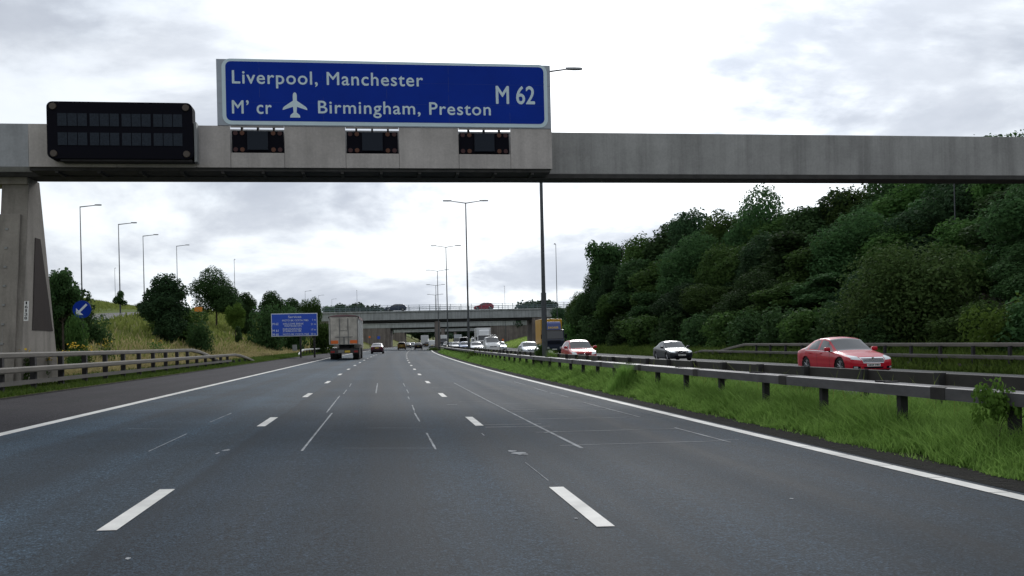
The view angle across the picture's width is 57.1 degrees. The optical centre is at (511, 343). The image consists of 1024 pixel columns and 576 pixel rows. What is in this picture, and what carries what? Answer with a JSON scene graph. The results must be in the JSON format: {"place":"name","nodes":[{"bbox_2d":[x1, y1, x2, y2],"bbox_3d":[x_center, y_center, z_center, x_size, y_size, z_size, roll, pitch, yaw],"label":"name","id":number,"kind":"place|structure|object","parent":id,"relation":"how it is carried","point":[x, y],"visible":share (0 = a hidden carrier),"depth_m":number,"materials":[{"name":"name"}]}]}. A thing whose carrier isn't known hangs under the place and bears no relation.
{"place":"outdoors","nodes":[
{"label":"outdoors","id":0,"kind":"place"},
{"bbox_2d":[0,346,1023,575],"bbox_3d":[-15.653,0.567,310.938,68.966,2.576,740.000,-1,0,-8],"label":"road","id":1,"kind":"structure","parent":0,"point":[367,481],"depth_m":8.68,"materials":[{"name":"grey asphalt"}]},
{"bbox_2d":[328,315,362,359],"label":"lorry","id":2,"kind":"object","parent":1,"relation":"on","point":[345,333],"visible":1,"depth_m":81.23,"materials":[{"name":"paint"}]},
{"bbox_2d":[125,382,792,558],"bbox_3d":[-2.346,1.405,20.433,9.197,0.222,28.674,-1,0,-8],"label":"chalk marking","id":3,"kind":"object","parent":1,"relation":"on","point":[431,441],"visible":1,"depth_m":15.06,"materials":[{"name":"paint"}]},
{"bbox_2d":[0,350,1023,530],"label":"road marking","id":4,"kind":"object","parent":1,"relation":"on","point":[594,517],"visible":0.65,"depth_m":10.32,"materials":[{"name":"paint"}]},
{"bbox_2d":[0,0,1023,311],"label":"sky","id":5,"kind":"structure","parent":0,"point":[771,67],"materials":[{"name":"white"}]},
{"bbox_2d":[3,292,1023,479],"bbox_3d":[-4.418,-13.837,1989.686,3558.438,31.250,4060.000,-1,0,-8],"label":"ground","id":6,"kind":"structure","parent":0,"point":[409,339],"depth_m":64.58,"materials":[{"name":"plant"}]},
{"bbox_2d":[49,267,81,350],"bbox_3d":[-20.467,-1.214,42.907,1.457,4.670,1.682,-1,0,44],"label":"young tree","id":7,"kind":"object","parent":6,"relation":"on","point":[65,295],"visible":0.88,"depth_m":42.68,"materials":[{"name":"green plant"}]},
{"bbox_2d":[50,280,97,351],"bbox_3d":[-21.297,-0.960,44.499,2.679,4.480,3.071,-1,0,-5],"label":"tall bush","id":8,"kind":"object","parent":6,"relation":"on","point":[58,333],"visible":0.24,"depth_m":44.06,"materials":[{"name":"green plant"}]},
{"bbox_2d":[65,311,89,363],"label":"shrub","id":9,"kind":"object","parent":6,"relation":"on","point":[76,335],"visible":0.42,"depth_m":39.86,"materials":[{"name":"green plant"}]},
{"bbox_2d":[76,314,115,345],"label":"shrub","id":10,"kind":"object","parent":6,"relation":"on","point":[97,334],"visible":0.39,"depth_m":53.19,"materials":[{"name":"green plant"}]},
{"bbox_2d":[0,349,253,390],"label":"roadside barrier","id":11,"kind":"object","parent":6,"relation":"on","point":[33,368],"visible":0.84,"depth_m":33.41,"materials":[{"name":"grey metal"}]},
{"bbox_2d":[137,273,190,342],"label":"broadleaf tree","id":12,"kind":"object","parent":6,"relation":"on","point":[163,308],"visible":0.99,"depth_m":70.29,"materials":[{"name":"green plant"}]},
{"bbox_2d":[0,328,329,397],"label":"grass","id":13,"kind":"structure","parent":6,"relation":"on","point":[11,391],"depth_m":37.43,"materials":[{"name":"plant"}]},
{"bbox_2d":[142,309,208,342],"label":"shrub","id":14,"kind":"object","parent":6,"relation":"on","point":[189,318],"visible":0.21,"depth_m":76.67,"materials":[{"name":"green plant"}]},
{"bbox_2d":[0,348,369,399],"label":"verge strip","id":15,"kind":"object","parent":6,"relation":"on","point":[123,381],"visible":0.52,"depth_m":33.20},
{"bbox_2d":[57,297,333,375],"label":"grass","id":16,"kind":"structure","parent":6,"relation":"on","point":[222,322],"depth_m":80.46,"materials":[{"name":"plant"}]},
{"bbox_2d":[0,346,396,432],"bbox_3d":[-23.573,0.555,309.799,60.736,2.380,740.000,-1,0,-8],"label":"hard shoulder","id":17,"kind":"object","parent":6,"relation":"on","point":[20,412],"visible":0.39,"depth_m":25.97},
{"bbox_2d":[184,319,215,353],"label":"shrub","id":18,"kind":"object","parent":6,"relation":"on","point":[202,340],"visible":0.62,"depth_m":73.05,"materials":[{"name":"green plant"}]},
{"bbox_2d":[188,265,244,327],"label":"broadleaf tree","id":19,"kind":"object","parent":6,"relation":"on","point":[218,295],"visible":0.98,"depth_m":112.95,"materials":[{"name":"green plant"}]},
{"bbox_2d":[224,301,245,336],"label":"young tree","id":20,"kind":"object","parent":6,"relation":"on","point":[235,315],"visible":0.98,"depth_m":100.41,"materials":[{"name":"green plant"}]},
{"bbox_2d":[239,292,257,334],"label":"broadleaf tree","id":21,"kind":"object","parent":6,"relation":"on","point":[249,303],"visible":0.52,"depth_m":120.97,"materials":[{"name":"green plant"}]},
{"bbox_2d":[246,301,286,350],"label":"hedge bush","id":22,"kind":"object","parent":6,"relation":"on","point":[262,337],"visible":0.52,"depth_m":108.30,"materials":[{"name":"green plant"}]},
{"bbox_2d":[256,290,284,321],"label":"broadleaf tree","id":23,"kind":"object","parent":6,"relation":"on","point":[269,297],"visible":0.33,"depth_m":131.09,"materials":[{"name":"green plant"}]},
{"bbox_2d":[271,313,317,357],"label":"services sign","id":24,"kind":"object","parent":6,"relation":"on","point":[295,324],"visible":1,"depth_m":92.90,"materials":[{"name":"blue"}]},
{"bbox_2d":[280,300,310,349],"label":"hedge bush","id":25,"kind":"object","parent":6,"relation":"on","point":[291,341],"visible":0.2,"depth_m":123.97,"materials":[{"name":"green plant"}]},
{"bbox_2d":[299,296,322,347],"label":"broadleaf tree","id":26,"kind":"object","parent":6,"relation":"on","point":[313,306],"visible":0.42,"depth_m":146.12,"materials":[{"name":"green plant"}]},
{"bbox_2d":[310,319,332,353],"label":"shrub","id":27,"kind":"object","parent":6,"relation":"on","point":[322,343],"visible":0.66,"depth_m":126.90,"materials":[{"name":"green plant"}]},
{"bbox_2d":[393,328,474,342],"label":"overbridge","id":28,"kind":"object","parent":6,"relation":"on","point":[399,335],"visible":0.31,"depth_m":430.33,"materials":[{"name":"concrete"}]},
{"bbox_2d":[363,321,526,346],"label":"overbridge","id":29,"kind":"object","parent":6,"relation":"on","point":[384,331],"visible":0.41,"depth_m":300.19,"materials":[{"name":"concrete"}]},
{"bbox_2d":[309,302,592,349],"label":"overbridge","id":30,"kind":"object","parent":6,"relation":"on","point":[530,316],"visible":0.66,"depth_m":190.31,"materials":[{"name":"concrete"}]},
{"bbox_2d":[443,200,487,349],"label":"street lamp","id":31,"kind":"object","parent":6,"relation":"on","point":[468,331],"visible":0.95,"depth_m":93.27,"materials":[{"name":"metal"}]},
{"bbox_2d":[0,93,1023,385],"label":"sign gantry","id":32,"kind":"object","parent":6,"relation":"on","point":[28,165],"visible":0.89,"depth_m":30.09,"materials":[{"name":"concrete"}]},
{"bbox_2d":[46,101,198,163],"bbox_3d":[-11.540,-6.261,27.993,4.199,1.738,0.540,-1,0,-8],"label":"message board","id":33,"kind":"object","parent":32,"relation":"attached to","point":[118,133],"visible":1,"depth_m":27.77,"materials":[{"name":"black metal"}]},
{"bbox_2d":[232,128,284,153],"bbox_3d":[-7.831,-6.317,29.047,1.545,0.853,0.390,-1,0,-8],"label":"lane signal","id":34,"kind":"object","parent":32,"relation":"attached to","point":[257,141],"visible":0.94,"depth_m":28.87,"materials":[{"name":"black"}]},
{"bbox_2d":[346,129,397,153],"bbox_3d":[-4.384,-6.394,29.542,1.584,0.853,0.390,-1,0,-8],"label":"lane signal","id":35,"kind":"object","parent":32,"relation":"attached to","point":[371,142],"visible":0.93,"depth_m":29.37,"materials":[{"name":"black"}]},
{"bbox_2d":[216,59,550,128],"bbox_3d":[-3.880,-7.779,29.399,10.326,2.032,0.106,-1,0,-8],"label":"motorway sign","id":36,"kind":"object","parent":32,"relation":"attached to","point":[277,92],"visible":1,"depth_m":29.32,"materials":[{"name":"blue metal"}]},
{"bbox_2d":[458,130,508,153],"bbox_3d":[-0.900,-6.473,30.044,1.590,0.853,0.390,-1,0,-8],"label":"lane signal","id":37,"kind":"object","parent":32,"relation":"attached to","point":[483,142],"visible":0.94,"depth_m":29.87,"materials":[{"name":"black"}]},
{"bbox_2d":[540,67,581,362],"bbox_3d":[1.515,-6.173,47.621,4.500,15.650,0.287,-1,0,-8],"label":"street lamp","id":38,"kind":"object","parent":6,"relation":"on","point":[544,320],"visible":0.5,"depth_m":47.54,"materials":[{"name":"metal"}]},
{"bbox_2d":[568,269,601,332],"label":"broadleaf tree","id":39,"kind":"object","parent":6,"relation":"on","point":[582,308],"visible":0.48,"depth_m":145.19,"materials":[{"name":"green plant"}]},
{"bbox_2d":[575,315,613,345],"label":"shrub","id":40,"kind":"object","parent":6,"relation":"on","point":[594,336],"visible":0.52,"depth_m":130.99,"materials":[{"name":"green plant"}]},
{"bbox_2d":[584,239,621,289],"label":"broadleaf tree","id":41,"kind":"object","parent":6,"relation":"on","point":[606,255],"visible":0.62,"depth_m":144.64,"materials":[{"name":"green plant"}]},
{"bbox_2d":[587,263,619,321],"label":"broadleaf tree","id":42,"kind":"object","parent":6,"relation":"on","point":[607,280],"visible":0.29,"depth_m":136.53,"materials":[{"name":"green plant"}]},
{"bbox_2d":[591,292,634,327],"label":"broadleaf tree","id":43,"kind":"object","parent":6,"relation":"on","point":[605,309],"visible":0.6,"depth_m":127.14,"materials":[{"name":"green plant"}]},
{"bbox_2d":[605,313,629,345],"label":"shrub","id":44,"kind":"object","parent":6,"relation":"on","point":[615,339],"visible":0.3,"depth_m":115.27,"materials":[{"name":"green plant"}]},
{"bbox_2d":[603,362,645,392],"bbox_3d":[3.307,0.941,26.993,1.430,0.913,1.565,-1,0,12],"label":"weed clump","id":45,"kind":"object","parent":6,"relation":"on","point":[623,378],"visible":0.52,"depth_m":26.90,"materials":[{"name":"green plant"}]},
{"bbox_2d":[607,257,655,310],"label":"broadleaf tree","id":46,"kind":"object","parent":6,"relation":"on","point":[623,291],"visible":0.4,"depth_m":125.43,"materials":[{"name":"green plant"}]},
{"bbox_2d":[620,231,656,269],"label":"broadleaf tree","id":47,"kind":"object","parent":6,"relation":"on","point":[634,249],"visible":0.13,"depth_m":133.72,"materials":[{"name":"green plant"}]},
{"bbox_2d":[614,314,666,346],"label":"shrub","id":48,"kind":"object","parent":6,"relation":"on","point":[638,332],"visible":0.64,"depth_m":103.91,"materials":[{"name":"green plant"}]},
{"bbox_2d":[627,258,670,306],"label":"broadleaf tree","id":49,"kind":"object","parent":6,"relation":"on","point":[646,279],"visible":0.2,"depth_m":114.71,"materials":[{"name":"green plant"}]},
{"bbox_2d":[626,291,671,324],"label":"broadleaf tree","id":50,"kind":"object","parent":6,"relation":"on","point":[644,301],"visible":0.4,"depth_m":111.49,"materials":[{"name":"green plant"}]},
{"bbox_2d":[642,220,685,269],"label":"broadleaf tree","id":51,"kind":"object","parent":6,"relation":"on","point":[659,242],"visible":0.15,"depth_m":129.81,"materials":[{"name":"green plant"}]},
{"bbox_2d":[648,306,689,346],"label":"shrub","id":52,"kind":"object","parent":6,"relation":"on","point":[670,332],"visible":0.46,"depth_m":94.86,"materials":[{"name":"green plant"}]},
{"bbox_2d":[648,282,713,320],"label":"broadleaf tree","id":53,"kind":"object","parent":6,"relation":"on","point":[670,299],"visible":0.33,"depth_m":97.16,"materials":[{"name":"green plant"}]},
{"bbox_2d":[660,207,711,262],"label":"broadleaf tree","id":54,"kind":"object","parent":6,"relation":"on","point":[690,224],"visible":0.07,"depth_m":120.00,"materials":[{"name":"green plant"}]},
{"bbox_2d":[652,229,725,297],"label":"broadleaf tree","id":55,"kind":"object","parent":6,"relation":"on","point":[676,273],"visible":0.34,"depth_m":105.01,"materials":[{"name":"green plant"}]},
{"bbox_2d":[676,309,719,346],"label":"shrub","id":56,"kind":"object","parent":6,"relation":"on","point":[692,335],"visible":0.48,"depth_m":85.50,"materials":[{"name":"green plant"}]},
{"bbox_2d":[678,284,737,317],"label":"broadleaf tree","id":57,"kind":"object","parent":6,"relation":"on","point":[701,299],"visible":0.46,"depth_m":91.49,"materials":[{"name":"green plant"}]},
{"bbox_2d":[690,243,748,289],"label":"broadleaf tree","id":58,"kind":"object","parent":6,"relation":"on","point":[718,267],"visible":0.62,"depth_m":96.85,"materials":[{"name":"green plant"}]},
{"bbox_2d":[698,309,743,348],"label":"shrub","id":59,"kind":"object","parent":6,"relation":"on","point":[718,327],"visible":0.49,"depth_m":79.38,"materials":[{"name":"green plant"}]},
{"bbox_2d":[698,207,749,253],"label":"broadleaf tree","id":60,"kind":"object","parent":6,"relation":"on","point":[718,230],"visible":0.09,"depth_m":111.32,"materials":[{"name":"green plant"}]},
{"bbox_2d":[433,350,1023,492],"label":"verge strip","id":61,"kind":"object","parent":6,"relation":"on","point":[975,476],"visible":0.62,"depth_m":12.84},
{"bbox_2d":[438,349,1023,480],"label":"grass","id":62,"kind":"structure","parent":6,"relation":"on","point":[941,433],"depth_m":14.86,"materials":[{"name":"green plant"}]},
{"bbox_2d":[439,346,1023,437],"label":"central barrier","id":63,"kind":"object","parent":6,"relation":"on","point":[902,392],"visible":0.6,"depth_m":15.77,"materials":[{"name":"grey metal"}]},
{"bbox_2d":[445,345,1023,403],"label":"central barrier","id":64,"kind":"object","parent":6,"relation":"on","point":[973,380],"visible":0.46,"depth_m":18.75,"materials":[{"name":"grey metal"}]},
{"bbox_2d":[708,268,782,322],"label":"broadleaf tree","id":65,"kind":"object","parent":6,"relation":"on","point":[739,299],"visible":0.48,"depth_m":81.65,"materials":[{"name":"green plant"}]},
{"bbox_2d":[721,229,778,323],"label":"broadleaf tree","id":66,"kind":"object","parent":6,"relation":"on","point":[750,255],"visible":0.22,"depth_m":90.44,"materials":[{"name":"green plant"}]},
{"bbox_2d":[721,307,780,349],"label":"shrub","id":67,"kind":"object","parent":6,"relation":"on","point":[747,330],"visible":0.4,"depth_m":73.33,"materials":[{"name":"green plant"}]},
{"bbox_2d":[720,183,788,250],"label":"broadleaf tree","id":68,"kind":"object","parent":6,"relation":"on","point":[746,221],"visible":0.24,"depth_m":103.66,"materials":[{"name":"green plant"}]},
{"bbox_2d":[738,208,794,248],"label":"broadleaf tree","id":69,"kind":"object","parent":6,"relation":"on","point":[770,227],"visible":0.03,"depth_m":100.38,"materials":[{"name":"green plant"}]},
{"bbox_2d":[742,279,804,320],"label":"broadleaf tree","id":70,"kind":"object","parent":6,"relation":"on","point":[781,297],"visible":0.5,"depth_m":76.15,"materials":[{"name":"green plant"}]},
{"bbox_2d":[537,331,1023,373],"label":"grass","id":71,"kind":"structure","parent":6,"relation":"on","point":[997,365],"depth_m":46.46,"materials":[{"name":"green plant"}]},
{"bbox_2d":[751,302,809,349],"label":"shrub","id":72,"kind":"object","parent":6,"relation":"on","point":[771,332],"visible":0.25,"depth_m":67.93,"materials":[{"name":"green plant"}]},
{"bbox_2d":[749,229,814,286],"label":"broadleaf tree","id":73,"kind":"object","parent":6,"relation":"on","point":[785,243],"visible":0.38,"depth_m":85.52,"materials":[{"name":"green plant"}]},
{"bbox_2d":[781,204,827,310],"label":"broadleaf tree","id":74,"kind":"object","parent":6,"relation":"on","point":[808,214],"visible":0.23,"depth_m":95.74,"materials":[{"name":"green plant"}]},
{"bbox_2d":[776,306,840,348],"bbox_3d":[20.549,-0.830,63.862,4.851,3.532,4.232,-1,0,30],"label":"shrub","id":75,"kind":"object","parent":6,"relation":"on","point":[803,322],"visible":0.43,"depth_m":63.42,"materials":[{"name":"green plant"}]},
{"bbox_2d":[776,236,847,288],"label":"broadleaf tree","id":76,"kind":"object","parent":6,"relation":"on","point":[797,261],"visible":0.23,"depth_m":80.38,"materials":[{"name":"green plant"}]},
{"bbox_2d":[789,272,847,311],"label":"broadleaf tree","id":77,"kind":"object","parent":6,"relation":"on","point":[813,292],"visible":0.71,"depth_m":72.55,"materials":[{"name":"green plant"}]},
{"bbox_2d":[790,190,863,241],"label":"broadleaf tree","id":78,"kind":"object","parent":6,"relation":"on","point":[821,205],"visible":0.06,"depth_m":95.00,"materials":[{"name":"green plant"}]},
{"bbox_2d":[805,299,869,346],"bbox_3d":[21.315,-1.122,59.841,3.881,4.108,5.245,-1,0,-63],"label":"shrub","id":79,"kind":"object","parent":6,"relation":"on","point":[821,334],"visible":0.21,"depth_m":59.80,"materials":[{"name":"green plant"}]},
{"bbox_2d":[802,206,888,289],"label":"broadleaf tree","id":80,"kind":"object","parent":6,"relation":"on","point":[826,256],"visible":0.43,"depth_m":77.09,"materials":[{"name":"green plant"}]},
{"bbox_2d":[822,268,879,314],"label":"broadleaf tree","id":81,"kind":"object","parent":6,"relation":"on","point":[834,298],"visible":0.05,"depth_m":68.03,"materials":[{"name":"green plant"}]},
{"bbox_2d":[817,183,891,230],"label":"broadleaf tree","id":82,"kind":"object","parent":6,"relation":"on","point":[844,209],"visible":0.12,"depth_m":94.18,"materials":[{"name":"green plant"}]},
{"bbox_2d":[692,342,1023,366],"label":"roadside barrier","id":83,"kind":"object","parent":6,"relation":"on","point":[940,355],"visible":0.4,"depth_m":44.00,"materials":[{"name":"metal"}]},
{"bbox_2d":[835,184,924,243],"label":"broadleaf tree","id":84,"kind":"object","parent":6,"relation":"on","point":[884,189],"visible":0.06,"depth_m":89.11,"materials":[{"name":"green plant"}]},
{"bbox_2d":[855,312,912,349],"bbox_3d":[21.506,-0.580,54.688,4.404,2.901,3.259,-1,0,-61],"label":"shrub","id":85,"kind":"object","parent":6,"relation":"on","point":[869,333],"visible":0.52,"depth_m":53.87,"materials":[{"name":"green plant"}]},
{"bbox_2d":[850,218,936,270],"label":"broadleaf tree","id":86,"kind":"object","parent":6,"relation":"on","point":[889,238],"visible":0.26,"depth_m":72.53,"materials":[{"name":"green plant"}]},
{"bbox_2d":[865,184,932,221],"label":"broadleaf tree","id":87,"kind":"object","parent":6,"relation":"on","point":[900,201],"visible":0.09,"depth_m":82.95,"materials":[{"name":"green plant"}]},
{"bbox_2d":[819,237,1004,342],"bbox_3d":[24.123,-3.019,56.085,9.922,6.697,10.569,-1,0,-43],"label":"round bush","id":88,"kind":"object","parent":6,"relation":"on","point":[916,293],"visible":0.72,"depth_m":53.95,"materials":[{"name":"green plant"}]},
{"bbox_2d":[876,207,952,270],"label":"broadleaf tree","id":89,"kind":"object","parent":6,"relation":"on","point":[905,216],"visible":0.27,"depth_m":72.26,"materials":[{"name":"green plant"}]},
{"bbox_2d":[922,315,981,352],"bbox_3d":[22.585,-0.358,47.844,3.964,2.303,3.459,-1,0,-40],"label":"shrub","id":90,"kind":"object","parent":6,"relation":"on","point":[946,330],"visible":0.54,"depth_m":47.02,"materials":[{"name":"green plant"}]},
{"bbox_2d":[928,214,988,302],"bbox_3d":[32.757,-5.928,64.311,6.503,7.237,6.846,-1,0,-15],"label":"broadleaf tree","id":91,"kind":"object","parent":6,"relation":"on","point":[951,233],"visible":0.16,"depth_m":64.61,"materials":[{"name":"green plant"}]},
{"bbox_2d":[919,134,1008,226],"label":"broadleaf tree","id":92,"kind":"object","parent":6,"relation":"on","point":[943,204],"visible":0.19,"depth_m":70.46,"materials":[{"name":"green plant"}]},
{"bbox_2d":[956,250,1005,307],"bbox_3d":[28.657,-3.360,56.080,4.926,4.326,3.880,-1,0,-14],"label":"broadleaf tree","id":93,"kind":"object","parent":6,"relation":"on","point":[981,259],"visible":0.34,"depth_m":54.99,"materials":[{"name":"green plant"}]},
{"bbox_2d":[956,298,1007,341],"bbox_3d":[23.812,-0.881,47.706,2.966,2.888,2.588,-1,0,-38],"label":"shrub","id":94,"kind":"object","parent":6,"relation":"on","point":[977,304],"visible":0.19,"depth_m":47.20,"materials":[{"name":"green plant"}]},
{"bbox_2d":[952,189,1023,301],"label":"broadleaf tree","id":95,"kind":"object","parent":6,"relation":"on","point":[980,242],"visible":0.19,"depth_m":58.03,"materials":[{"name":"green plant"}]},
{"bbox_2d":[956,292,1023,354],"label":"shrub","id":96,"kind":"object","parent":6,"relation":"on","point":[998,324],"visible":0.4,"depth_m":42.65,"materials":[{"name":"green plant"}]},
{"bbox_2d":[963,129,1023,212],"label":"broadleaf tree","id":97,"kind":"object","parent":6,"relation":"on","point":[980,190],"visible":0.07,"depth_m":65.61,"materials":[{"name":"green plant"}]},
{"bbox_2d":[966,184,1023,272],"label":"broadleaf tree","id":98,"kind":"object","parent":6,"relation":"on","point":[1013,211],"visible":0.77,"depth_m":53.26,"materials":[{"name":"green plant"}]},
{"bbox_2d":[969,377,1023,435],"bbox_3d":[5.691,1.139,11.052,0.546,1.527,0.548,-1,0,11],"label":"reserve shrub","id":99,"kind":"object","parent":6,"relation":"on","point":[997,405],"visible":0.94,"depth_m":11.03,"materials":[{"name":"green plant"}]},
{"bbox_2d":[982,240,1023,301],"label":"broadleaf tree","id":100,"kind":"object","parent":6,"relation":"on","point":[1010,274],"visible":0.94,"depth_m":50.16,"materials":[{"name":"green plant"}]},
{"bbox_2d":[990,290,1023,353],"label":"shrub","id":101,"kind":"object","parent":6,"relation":"on","point":[1017,315],"visible":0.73,"depth_m":41.25,"materials":[{"name":"green plant"}]},
{"bbox_2d":[507,348,1023,407],"bbox_3d":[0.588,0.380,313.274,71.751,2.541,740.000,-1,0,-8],"label":"opposite road","id":102,"kind":"structure","parent":0,"point":[612,355],"depth_m":60.24,"materials":[{"name":"asphalt"}]},
{"bbox_2d":[535,319,566,353],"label":"box lorry","id":103,"kind":"object","parent":102,"relation":"on","point":[555,337],"visible":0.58,"depth_m":108.19,"materials":[{"name":"orange paint"}]},
{"bbox_2d":[561,340,596,355],"bbox_3d":[4.071,0.513,57.664,2.021,1.509,3.743,-1,0,-7],"label":"hatchback car","id":104,"kind":"object","parent":102,"relation":"on","point":[579,347],"visible":0.62,"depth_m":56.89,"materials":[{"name":"red paint"}]},
{"bbox_2d":[653,341,691,360],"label":"saloon car","id":105,"kind":"object","parent":102,"relation":"on","point":[677,350],"visible":0.99,"depth_m":66.13,"materials":[{"name":"black paint"}]},
{"bbox_2d":[797,337,891,369],"bbox_3d":[13.104,0.476,37.343,2.170,1.499,4.873,-1,0,-8],"label":"saloon car","id":106,"kind":"object","parent":102,"relation":"on","point":[844,352],"visible":0.92,"depth_m":36.47,"materials":[{"name":"red paint"}]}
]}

